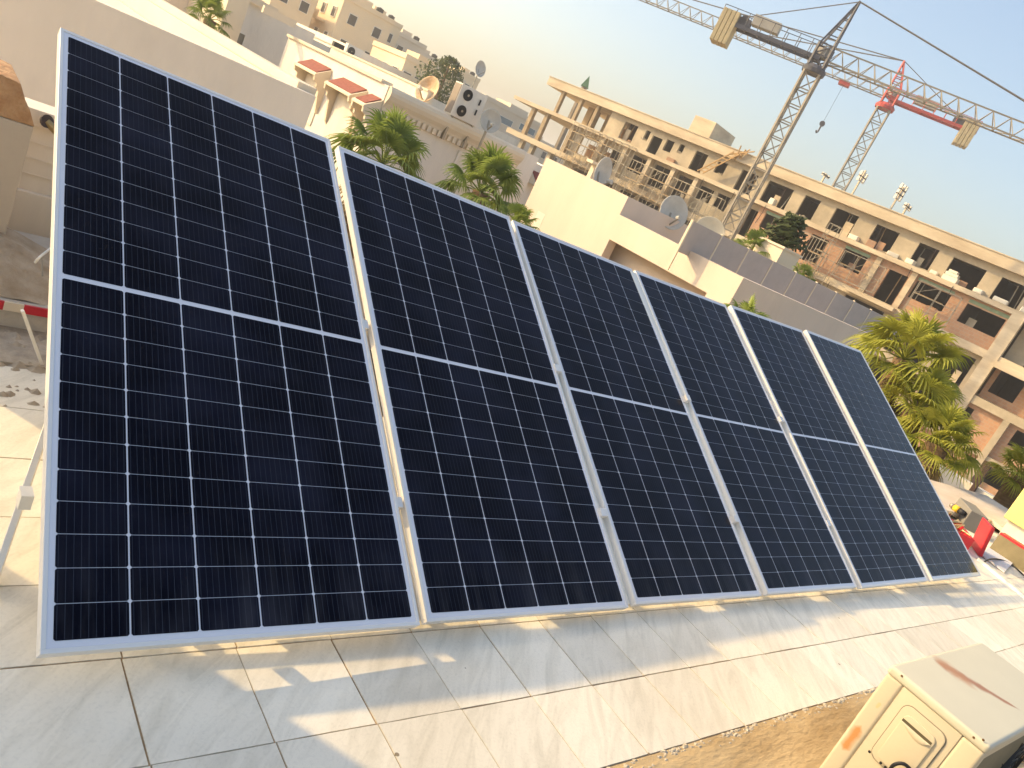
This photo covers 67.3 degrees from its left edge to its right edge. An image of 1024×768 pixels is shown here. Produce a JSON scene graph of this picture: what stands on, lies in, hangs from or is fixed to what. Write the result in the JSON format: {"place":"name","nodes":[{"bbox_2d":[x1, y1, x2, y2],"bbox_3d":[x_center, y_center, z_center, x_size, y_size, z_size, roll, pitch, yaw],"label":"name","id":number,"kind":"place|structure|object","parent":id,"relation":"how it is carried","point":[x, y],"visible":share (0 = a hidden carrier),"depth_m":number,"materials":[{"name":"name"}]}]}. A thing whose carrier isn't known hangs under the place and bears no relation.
{"place":"outdoors","nodes":[
{"label":"outdoors","id":0,"kind":"place"},
{"bbox_2d":[0,59,33,233],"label":"masonry pillar","id":1,"kind":"structure","parent":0,"point":[16,125],"depth_m":3.45,"materials":[{"name":"paint"}]},
{"bbox_2d":[0,325,46,368],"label":"gutter floor","id":2,"kind":"structure","parent":0,"point":[9,354],"depth_m":3.25,"materials":[{"name":"concrete"}]},
{"bbox_2d":[0,230,49,332],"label":"ledge wall","id":3,"kind":"structure","parent":2,"relation":"on","point":[16,320],"depth_m":3.41,"materials":[{"name":"concrete"}]},
{"bbox_2d":[0,300,47,317],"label":"barrier board","id":4,"kind":"object","parent":3,"relation":"attached to","point":[28,309],"visible":0.51,"depth_m":3.35,"materials":[{"name":"paint"}]},
{"bbox_2d":[0,227,49,304],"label":"earth heap","id":5,"kind":"object","parent":3,"relation":"on","point":[21,278],"visible":0.23,"depth_m":3.51,"materials":[{"name":"soil"}]},
{"bbox_2d":[20,309,43,364],"bbox_3d":[-1.959,-0.188,3.143,0.132,0.236,0.022,7,24,-48],"label":"barrier leg","id":6,"kind":"object","parent":2,"relation":"on","point":[23,313],"visible":1,"depth_m":3.13,"materials":[{"name":"metal"}]},
{"bbox_2d":[8,97,54,237],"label":"parapet wall","id":7,"kind":"structure","parent":0,"point":[31,210],"depth_m":4.24,"materials":[{"name":"grey paint"}]},
{"bbox_2d":[40,114,53,133],"bbox_3d":[-2.468,-1.384,4.119,0.113,0.098,0.050,11,21,-42],"label":"wall valve","id":8,"kind":"object","parent":7,"relation":"attached to","point":[46,121],"depth_m":4.10,"materials":[{"name":"metal"}]},
{"bbox_2d":[0,0,316,128],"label":"flat roof house","id":9,"kind":"structure","parent":0,"point":[165,36],"depth_m":7.46,"materials":[{"name":"paint"}]},
{"bbox_2d":[330,41,344,49],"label":"roof box","id":10,"kind":"object","parent":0,"point":[338,45],"visible":0.46,"depth_m":40.77,"materials":[{"name":"black plastic"}]},
{"bbox_2d":[309,0,394,54],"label":"town building","id":11,"kind":"structure","parent":0,"point":[363,25],"depth_m":88.86,"materials":[{"name":"paint"}]},
{"bbox_2d":[346,13,357,26],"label":"window","id":12,"kind":"structure","parent":11,"relation":"in","point":[352,19],"depth_m":87.83,"materials":[{"name":"glass"}]},
{"bbox_2d":[370,26,381,39],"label":"window","id":13,"kind":"structure","parent":11,"relation":"in","point":[376,32],"depth_m":90.01,"materials":[{"name":"glass"}]},
{"bbox_2d":[370,350,379,400],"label":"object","id":14,"kind":"structure","parent":0,"point":[375,374],"depth_m":19.84,"materials":[{"name":"concrete"}]},
{"bbox_2d":[839,306,973,430],"bbox_3d":[5.012,1.980,12.755,2.056,7.150,2.000,33,17,24],"label":"fan palm","id":15,"kind":"object","parent":14,"relation":"on","point":[918,334],"visible":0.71,"depth_m":11.71,"materials":[{"name":"green plant"}]},
{"bbox_2d":[845,361,971,466],"bbox_3d":[5.040,2.517,12.199,1.636,6.546,1.503,21,16,-16],"label":"fan palm","id":16,"kind":"object","parent":14,"relation":"on","point":[936,379],"visible":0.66,"depth_m":11.29,"materials":[{"name":"green plant"}]},
{"bbox_2d":[896,399,987,488],"bbox_3d":[5.111,2.949,11.714,1.438,6.120,1.463,27,16,3],"label":"fan palm","id":17,"kind":"object","parent":14,"relation":"on","point":[933,451],"visible":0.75,"depth_m":10.82,"materials":[{"name":"green plant"}]},
{"bbox_2d":[329,45,433,104],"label":"roof wall","id":18,"kind":"structure","parent":0,"point":[402,84],"depth_m":20.71,"materials":[{"name":"grey paint"}]},
{"bbox_2d":[372,5,402,47],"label":"town building","id":19,"kind":"structure","parent":0,"point":[397,27],"depth_m":102.83,"materials":[{"name":"paint"}]},
{"bbox_2d":[296,23,482,120],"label":"town building","id":20,"kind":"structure","parent":0,"point":[326,40],"depth_m":64.71,"materials":[{"name":"white paint"}]},
{"bbox_2d":[394,29,426,55],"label":"town building","id":21,"kind":"structure","parent":0,"point":[405,41],"depth_m":106.86,"materials":[{"name":"paint"}]},
{"bbox_2d":[312,39,517,145],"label":"grey roof house","id":22,"kind":"structure","parent":0,"point":[442,106],"depth_m":44.60,"materials":[{"name":"paint"}]},
{"bbox_2d":[343,42,363,57],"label":"ac condenser","id":23,"kind":"object","parent":22,"relation":"on","point":[353,50],"visible":0.76,"depth_m":41.44,"materials":[{"name":"white paint"}]},
{"bbox_2d":[423,50,440,68],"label":"town building","id":24,"kind":"structure","parent":0,"point":[427,53],"depth_m":114.24,"materials":[{"name":"paint"}]},
{"bbox_2d":[450,66,480,89],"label":"town building","id":25,"kind":"structure","parent":0,"point":[469,79],"depth_m":127.77,"materials":[{"name":"paint"}]},
{"bbox_2d":[472,60,485,87],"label":"satellite dish","id":26,"kind":"object","parent":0,"point":[480,68],"visible":0.98,"depth_m":55.69,"materials":[{"name":"metal"}]},
{"bbox_2d":[482,94,540,151],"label":"town building","id":27,"kind":"structure","parent":0,"point":[514,117],"depth_m":98.24,"materials":[{"name":"paint"}]},
{"bbox_2d":[500,115,512,127],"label":"window","id":28,"kind":"structure","parent":27,"relation":"in","point":[504,120],"depth_m":97.86,"materials":[{"name":"glass"}]},
{"bbox_2d":[518,123,535,136],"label":"window","id":29,"kind":"structure","parent":27,"relation":"in","point":[531,131],"depth_m":100.44,"materials":[{"name":"glass"}]},
{"bbox_2d":[0,366,1023,767],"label":"tiled floor","id":30,"kind":"structure","parent":0,"point":[198,706],"depth_m":2.57,"materials":[{"name":"tile"}]},
{"bbox_2d":[0,425,43,576],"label":"side brace","id":31,"kind":"object","parent":30,"relation":"on","point":[25,497],"visible":0.51,"depth_m":2.14,"materials":[{"name":"metal"}]},
{"bbox_2d":[0,330,46,407],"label":"rubble","id":32,"kind":"object","parent":30,"relation":"on","point":[17,365],"visible":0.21,"depth_m":3.15,"materials":[{"name":"stone"}]},
{"bbox_2d":[333,158,420,620],"bbox_3d":[-0.625,-0.121,3.198,0.112,1.220,1.921,11,21,-42],"label":"support frame","id":33,"kind":"object","parent":30,"relation":"on","point":[399,499],"visible":0.1,"depth_m":2.96,"materials":[{"name":"metal"}]},
{"bbox_2d":[36,27,419,657],"bbox_3d":[-1.002,-0.244,2.737,1.134,0.038,2.278,12,53,-43],"label":"solar panel","id":34,"kind":"object","parent":33,"relation":"on","point":[216,468],"visible":1,"depth_m":2.55,"materials":[{"name":"glass"}]},
{"bbox_2d":[531,289,629,604],"bbox_3d":[0.232,0.048,3.986,0.112,1.220,1.921,11,21,-42],"label":"support frame","id":35,"kind":"object","parent":30,"relation":"on","point":[602,512],"visible":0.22,"depth_m":3.66,"materials":[{"name":"metal"}]},
{"bbox_2d":[335,146,628,624],"bbox_3d":[-0.166,-0.064,3.570,1.134,0.035,2.278,12,53,-43],"label":"solar panel","id":36,"kind":"object","parent":35,"relation":"on","point":[501,517],"visible":1,"depth_m":3.42,"materials":[{"name":"glass"}]},
{"bbox_2d":[630,271,761,593],"bbox_3d":[1.089,0.216,4.775,0.112,1.220,1.921,11,21,-42],"label":"support frame","id":37,"kind":"object","parent":30,"relation":"on","point":[734,519],"visible":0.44,"depth_m":4.80,"materials":[{"name":"metal"}]},
{"bbox_2d":[511,220,761,606],"bbox_3d":[0.679,0.111,4.380,1.134,0.035,2.278,12,52,-43],"label":"solar panel","id":38,"kind":"object","parent":37,"relation":"on","point":[672,534],"visible":0.98,"depth_m":4.25,"materials":[{"name":"glass"}]},
{"bbox_2d":[727,308,831,526],"bbox_3d":[1.946,0.384,5.563,0.112,1.220,1.921,11,21,-42],"label":"support frame","id":39,"kind":"object","parent":30,"relation":"on","point":[780,418],"visible":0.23,"depth_m":5.78,"materials":[{"name":"metal"}]},
{"bbox_2d":[633,270,856,595],"bbox_3d":[1.535,0.277,5.159,1.134,0.039,2.278,11,52,-42],"label":"solar panel","id":40,"kind":"object","parent":39,"relation":"on","point":[788,540],"visible":0.98,"depth_m":5.04,"materials":[{"name":"glass"}]},
{"bbox_2d":[728,305,927,588],"bbox_3d":[2.417,0.436,5.933,1.134,0.035,2.278,10,53,-41],"label":"solar panel","id":41,"kind":"object","parent":39,"relation":"on","point":[872,541],"visible":1,"depth_m":5.82,"materials":[{"name":"glass"}]},
{"bbox_2d":[953,498,988,533],"bbox_3d":[5.298,1.538,8.943,0.200,0.240,0.520,29,16,11],"label":"grey case","id":42,"kind":"object","parent":30,"relation":"on","point":[972,518],"visible":0.65,"depth_m":8.72,"materials":[{"name":"plastic"}]},
{"bbox_2d":[949,503,966,515],"bbox_3d":[5.112,1.438,8.826,0.080,0.076,0.192,16,19,-32],"label":"angle grinder","id":43,"kind":"object","parent":42,"relation":"on","point":[957,509],"visible":1,"depth_m":8.80,"materials":[{"name":"yellow plastic"}]},
{"bbox_2d":[951,517,994,556],"bbox_3d":[4.504,1.430,7.812,0.706,0.334,0.521,29,16,10],"label":"toolbox","id":44,"kind":"object","parent":30,"relation":"on","point":[978,542],"visible":0.45,"depth_m":7.74,"materials":[{"name":"red paint"}]},
{"bbox_2d":[948,512,971,547],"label":"hand tools","id":45,"kind":"object","parent":44,"relation":"in","point":[957,525],"visible":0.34,"depth_m":7.84,"materials":[{"name":"beige metal"}]},
{"bbox_2d":[983,543,1011,571],"bbox_3d":[5.296,1.834,8.309,0.273,0.012,1.783,36,19,33],"label":"white board","id":46,"kind":"object","parent":30,"relation":"on","point":[1001,565],"visible":0.5,"depth_m":7.90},
{"bbox_2d":[977,558,1023,598],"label":"floor rail","id":47,"kind":"object","parent":30,"relation":"on","point":[1002,578],"visible":1,"depth_m":7.26,"materials":[{"name":"metal"}]},
{"bbox_2d":[990,532,1023,571],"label":"red banded kerb","id":48,"kind":"structure","parent":30,"relation":"on","point":[1008,547],"depth_m":8.13,"materials":[{"name":"paint"}]},
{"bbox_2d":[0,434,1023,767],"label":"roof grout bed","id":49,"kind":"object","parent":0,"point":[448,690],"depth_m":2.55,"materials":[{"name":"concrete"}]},
{"bbox_2d":[610,692,1023,767],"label":"cement strip","id":50,"kind":"object","parent":49,"relation":"on","point":[812,739],"visible":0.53,"depth_m":3.06,"materials":[{"name":"concrete"}]},
{"bbox_2d":[606,687,876,767],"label":"mortar crumbs","id":51,"kind":"object","parent":50,"relation":"on","point":[674,750],"visible":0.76,"depth_m":3.04,"materials":[{"name":"concrete"}]},
{"bbox_2d":[820,643,1023,767],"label":"outdoor ac unit","id":52,"kind":"object","parent":50,"relation":"on","point":[962,707],"visible":1,"depth_m":2.62,"materials":[{"name":"beige metal"}]},
{"bbox_2d":[889,761,910,767],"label":"black cable","id":53,"kind":"object","parent":52,"relation":"attached to","point":[897,763],"visible":1,"depth_m":2.53,"materials":[{"name":"plastic"}]},
{"bbox_2d":[511,162,542,220],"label":"pale house","id":54,"kind":"structure","parent":0,"point":[531,183],"depth_m":24.41,"materials":[{"name":"white paint"}]},
{"bbox_2d":[534,140,563,164],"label":"town building","id":55,"kind":"structure","parent":0,"point":[541,154],"depth_m":135.47,"materials":[{"name":"paint"}]},
{"bbox_2d":[552,76,589,160],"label":"green spire","id":56,"kind":"structure","parent":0,"point":[585,86],"depth_m":113.48,"materials":[{"name":"concrete"}]},
{"bbox_2d":[368,0,1023,261],"label":"sky","id":57,"kind":"structure","parent":0,"point":[641,56],"materials":[{"name":"blue"}]},
{"bbox_2d":[506,75,1023,495],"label":"unfinished building","id":58,"kind":"structure","parent":0,"point":[989,332],"depth_m":56.67,"materials":[{"name":"concrete"}]},
{"bbox_2d":[556,122,636,190],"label":"scaffolding","id":59,"kind":"object","parent":58,"relation":"attached to","point":[591,139],"visible":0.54,"depth_m":69.04,"materials":[{"name":"metal"}]},
{"bbox_2d":[615,158,725,223],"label":"scaffolding","id":60,"kind":"object","parent":58,"relation":"attached to","point":[670,186],"visible":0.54,"depth_m":64.60,"materials":[{"name":"metal"}]},
{"bbox_2d":[697,151,739,173],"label":"timber ladder","id":61,"kind":"object","parent":58,"relation":"attached to","point":[713,167],"visible":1,"depth_m":61.76,"materials":[{"name":"wood"}]},
{"bbox_2d":[731,146,754,159],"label":"timber pile","id":62,"kind":"object","parent":58,"relation":"on","point":[745,152],"visible":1,"depth_m":60.58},
{"bbox_2d":[795,231,844,285],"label":"scaffolding","id":63,"kind":"object","parent":58,"relation":"attached to","point":[820,256],"visible":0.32,"depth_m":56.08,"materials":[{"name":"metal"}]},
{"bbox_2d":[801,223,842,278],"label":"scaffolding","id":64,"kind":"object","parent":58,"relation":"attached to","point":[823,251],"visible":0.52,"depth_m":55.05,"materials":[{"name":"metal"}]},
{"bbox_2d":[831,250,886,293],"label":"scaffolding","id":65,"kind":"object","parent":58,"relation":"attached to","point":[865,274],"visible":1,"depth_m":54.63,"materials":[{"name":"metal"}]},
{"bbox_2d":[851,170,868,193],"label":"cell antenna","id":66,"kind":"object","parent":58,"relation":"on","point":[862,176],"visible":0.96,"depth_m":69.60,"materials":[{"name":"metal"}]},
{"bbox_2d":[865,239,876,248],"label":"brick stack","id":67,"kind":"object","parent":58,"relation":"on","point":[870,243],"visible":0.88,"depth_m":54.63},
{"bbox_2d":[890,183,908,209],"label":"cell antenna","id":68,"kind":"object","parent":58,"relation":"on","point":[900,192],"visible":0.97,"depth_m":68.59,"materials":[{"name":"metal"}]},
{"bbox_2d":[902,202,911,213],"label":"cell antenna","id":69,"kind":"object","parent":58,"relation":"on","point":[907,206],"visible":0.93,"depth_m":66.72,"materials":[{"name":"metal"}]},
{"bbox_2d":[900,280,962,330],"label":"scaffolding","id":70,"kind":"object","parent":58,"relation":"attached to","point":[954,310],"visible":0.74,"depth_m":51.62,"materials":[{"name":"metal"}]},
{"bbox_2d":[941,269,959,284],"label":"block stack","id":71,"kind":"object","parent":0,"point":[951,275],"visible":0.97,"depth_m":51.37,"materials":[{"name":"concrete"}]},
{"bbox_2d":[966,469,1000,489],"bbox_3d":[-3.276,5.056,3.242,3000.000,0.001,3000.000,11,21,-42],"label":"ground","id":72,"kind":"structure","parent":0,"point":[991,484],"depth_m":54.27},
{"bbox_2d":[185,0,232,37],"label":"fan palm","id":73,"kind":"object","parent":72,"relation":"on","point":[218,11],"visible":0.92,"depth_m":21.97,"materials":[{"name":"green plant"}]},
{"bbox_2d":[164,0,314,65],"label":"grey house","id":74,"kind":"structure","parent":72,"relation":"on","point":[264,29],"depth_m":27.36,"materials":[{"name":"paint"}]},
{"bbox_2d":[237,32,245,45],"bbox_3d":[-9.758,-12.194,27.273,0.500,0.600,0.058,11,21,-42],"label":"window","id":75,"kind":"structure","parent":74,"relation":"in","point":[241,38],"depth_m":27.35,"materials":[{"name":"glass"}]},
{"bbox_2d":[259,0,317,26],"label":"town building","id":76,"kind":"structure","parent":72,"relation":"on","point":[300,11],"depth_m":85.58,"materials":[{"name":"paint"}]},
{"bbox_2d":[298,0,310,14],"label":"window","id":77,"kind":"structure","parent":76,"relation":"in","point":[304,6],"depth_m":85.80,"materials":[{"name":"glass"}]},
{"bbox_2d":[325,104,431,258],"bbox_3d":[-3.325,-2.226,14.738,2.316,6.386,2.137,11,21,-42],"label":"fan palm","id":78,"kind":"object","parent":72,"relation":"on","point":[394,131],"visible":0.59,"depth_m":13.94,"materials":[{"name":"green plant"}]},
{"bbox_2d":[278,34,538,349],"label":"white house","id":79,"kind":"structure","parent":72,"relation":"on","point":[345,89],"depth_m":19.74,"materials":[{"name":"paint"}]},
{"bbox_2d":[415,76,439,101],"bbox_3d":[-2.228,-7.072,19.196,0.540,1.272,0.505,22,16,-12],"label":"satellite dish","id":80,"kind":"object","parent":79,"relation":"on","point":[431,83],"visible":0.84,"depth_m":19.16,"materials":[{"name":"metal"}]},
{"bbox_2d":[439,81,487,148],"bbox_3d":[-1.281,-6.775,19.445,0.832,1.417,0.380,11,21,-42],"label":"ac condenser","id":81,"kind":"object","parent":79,"relation":"on","point":[466,103],"visible":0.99,"depth_m":19.21,"materials":[{"name":"white paint"}]},
{"bbox_2d":[443,150,492,196],"bbox_3d":[-1.158,-5.398,20.487,1.300,1.250,0.058,11,21,-42],"label":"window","id":82,"kind":"structure","parent":79,"relation":"in","point":[458,159],"depth_m":20.17,"materials":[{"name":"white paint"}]},
{"bbox_2d":[477,108,500,150],"bbox_3d":[-0.655,-6.256,19.170,0.423,1.191,0.426,29,16,12],"label":"satellite dish","id":83,"kind":"object","parent":79,"relation":"on","point":[490,120],"visible":0.99,"depth_m":19.13,"materials":[{"name":"metal"}]},
{"bbox_2d":[370,40,460,94],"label":"town building","id":84,"kind":"structure","parent":72,"relation":"on","point":[407,61],"depth_m":80.51,"materials":[{"name":"paint"}]},
{"bbox_2d":[414,55,464,104],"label":"conifer tree","id":85,"kind":"object","parent":72,"relation":"on","point":[444,63],"visible":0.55,"depth_m":64.13,"materials":[{"name":"green plant"}]},
{"bbox_2d":[380,141,523,416],"bbox_3d":[-1.571,-1.400,14.445,1.788,6.580,2.008,11,21,-42],"label":"fan palm","id":86,"kind":"object","parent":72,"relation":"on","point":[485,165],"visible":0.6,"depth_m":13.49,"materials":[{"name":"green plant"}]},
{"bbox_2d":[499,201,539,230],"bbox_3d":[-1.009,-0.285,12.982,0.922,5.910,0.847,11,21,-42],"label":"fan palm","id":87,"kind":"object","parent":72,"relation":"on","point":[523,213],"visible":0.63,"depth_m":12.15,"materials":[{"name":"green plant"}]},
{"bbox_2d":[521,158,878,409],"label":"cream house","id":88,"kind":"structure","parent":72,"relation":"on","point":[569,205],"depth_m":16.36,"materials":[{"name":"paint"}]},
{"bbox_2d":[532,211,544,229],"bbox_3d":[0.531,-3.659,18.112,0.006,0.800,0.280,11,21,-42],"label":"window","id":89,"kind":"structure","parent":88,"relation":"in","point":[539,215],"depth_m":18.04,"materials":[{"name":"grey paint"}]},
{"bbox_2d":[586,158,597,178],"bbox_3d":[1.704,-4.631,18.540,0.450,1.492,0.240,11,21,-42],"label":"roof vent","id":90,"kind":"object","parent":88,"relation":"on","point":[590,174],"visible":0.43,"depth_m":18.34,"materials":[{"name":"paint"}]},
{"bbox_2d":[593,157,612,184],"bbox_3d":[1.890,-4.438,17.843,0.541,1.689,0.533,21,16,-16],"label":"satellite dish","id":91,"kind":"object","parent":88,"relation":"on","point":[602,172],"visible":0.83,"depth_m":17.77,"materials":[{"name":"metal"}]},
{"bbox_2d":[659,195,687,229],"bbox_3d":[3.434,-3.458,17.300,0.546,1.578,0.596,32,17,20],"label":"satellite dish","id":92,"kind":"object","parent":88,"relation":"on","point":[674,207],"visible":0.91,"depth_m":17.25,"materials":[{"name":"metal"}]},
{"bbox_2d":[696,216,724,234],"bbox_3d":[4.080,-2.920,16.738,0.521,1.490,0.521,11,21,-42],"label":"satellite dish","id":93,"kind":"object","parent":88,"relation":"on","point":[714,224],"visible":0.23,"depth_m":16.67,"materials":[{"name":"metal"}]},
{"bbox_2d":[666,219,896,339],"bbox_3d":[6.797,-1.912,17.845,10.000,1.020,0.050,11,21,-42],"label":"screen railing","id":94,"kind":"object","parent":88,"relation":"on","point":[729,254],"visible":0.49,"depth_m":16.53,"materials":[{"name":"metal"}]},
{"bbox_2d":[724,294,771,318],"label":"fan palm","id":95,"kind":"object","parent":72,"relation":"on","point":[749,306],"visible":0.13,"depth_m":10.92,"materials":[{"name":"green plant"}]},
{"bbox_2d":[733,227,771,259],"bbox_3d":[6.686,-1.725,26.230,1.609,7.684,1.650,34,17,26],"label":"fan palm","id":96,"kind":"object","parent":72,"relation":"on","point":[754,235],"visible":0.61,"depth_m":25.17,"materials":[{"name":"green plant"}]},
{"bbox_2d":[753,237,802,269],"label":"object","id":97,"kind":"structure","parent":72,"relation":"on","point":[784,256],"depth_m":24.80,"materials":[{"name":"paint"}]},
{"bbox_2d":[760,211,808,252],"bbox_3d":[8.433,-2.309,28.762,1.915,8.774,1.888,11,21,-42],"label":"conifer tree","id":98,"kind":"object","parent":72,"relation":"on","point":[786,228],"visible":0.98,"depth_m":27.43,"materials":[{"name":"green plant"}]},
{"bbox_2d":[792,262,816,281],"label":"fan palm","id":99,"kind":"object","parent":72,"relation":"on","point":[807,269],"visible":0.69,"depth_m":23.97,"materials":[{"name":"green plant"}]},
{"bbox_2d":[639,0,982,190],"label":"tower crane","id":100,"kind":"object","parent":72,"relation":"on","point":[967,132],"visible":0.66,"depth_m":83.33,"materials":[{"name":"red paint"}]},
{"bbox_2d":[710,1,1023,240],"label":"tower crane","id":101,"kind":"object","parent":72,"relation":"on","point":[730,23],"visible":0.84,"depth_m":50.06,"materials":[{"name":"paint"}]},
{"bbox_2d":[840,406,993,498],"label":"boundary wall","id":102,"kind":"structure","parent":72,"relation":"on","point":[966,485],"depth_m":16.24,"materials":[{"name":"grey paint"}]},
{"bbox_2d":[969,465,991,491],"bbox_3d":[8.740,3.854,16.463,0.090,5.002,0.090,11,21,-42],"label":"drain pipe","id":103,"kind":"object","parent":102,"relation":"attached to","point":[978,483],"visible":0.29,"depth_m":15.85,"materials":[{"name":"plastic"}]},
{"bbox_2d":[983,442,1023,508],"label":"fan palm","id":104,"kind":"object","parent":72,"relation":"on","point":[1009,491],"visible":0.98,"depth_m":11.63,"materials":[{"name":"green plant"}]},
{"bbox_3d":[1.654,5.156,1.890,21.400,4.690,10.690,11,21,-42],"label":"own house","id":105,"kind":"object","parent":72,"relation":"on","visible":0},
{"bbox_2d":[930,480,1008,530],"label":"end parapet","id":106,"kind":"structure","parent":105,"relation":"on","point":[994,512],"depth_m":10.02,"materials":[{"name":"paint"}]},
{"bbox_2d":[993,489,1023,544],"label":"stair tower","id":107,"kind":"structure","parent":105,"relation":"on","point":[1013,527],"depth_m":8.58,"materials":[{"name":"paint"}]},
{"bbox_2d":[992,296,1008,305],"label":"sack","id":108,"kind":"object","parent":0,"point":[1000,300],"visible":0.96,"depth_m":49.57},
{"bbox_3d":[2.803,0.552,6.352,0.112,1.220,1.921,11,21,-42],"label":"support frame","id":109,"kind":"object","parent":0,"visible":0},
{"bbox_2d":[803,330,980,581],"bbox_3d":[3.290,0.583,6.695,1.134,0.036,2.278,11,53,-42],"label":"solar panel","id":110,"kind":"object","parent":109,"relation":"on","point":[939,548],"visible":1,"depth_m":6.59,"materials":[{"name":"glass"}]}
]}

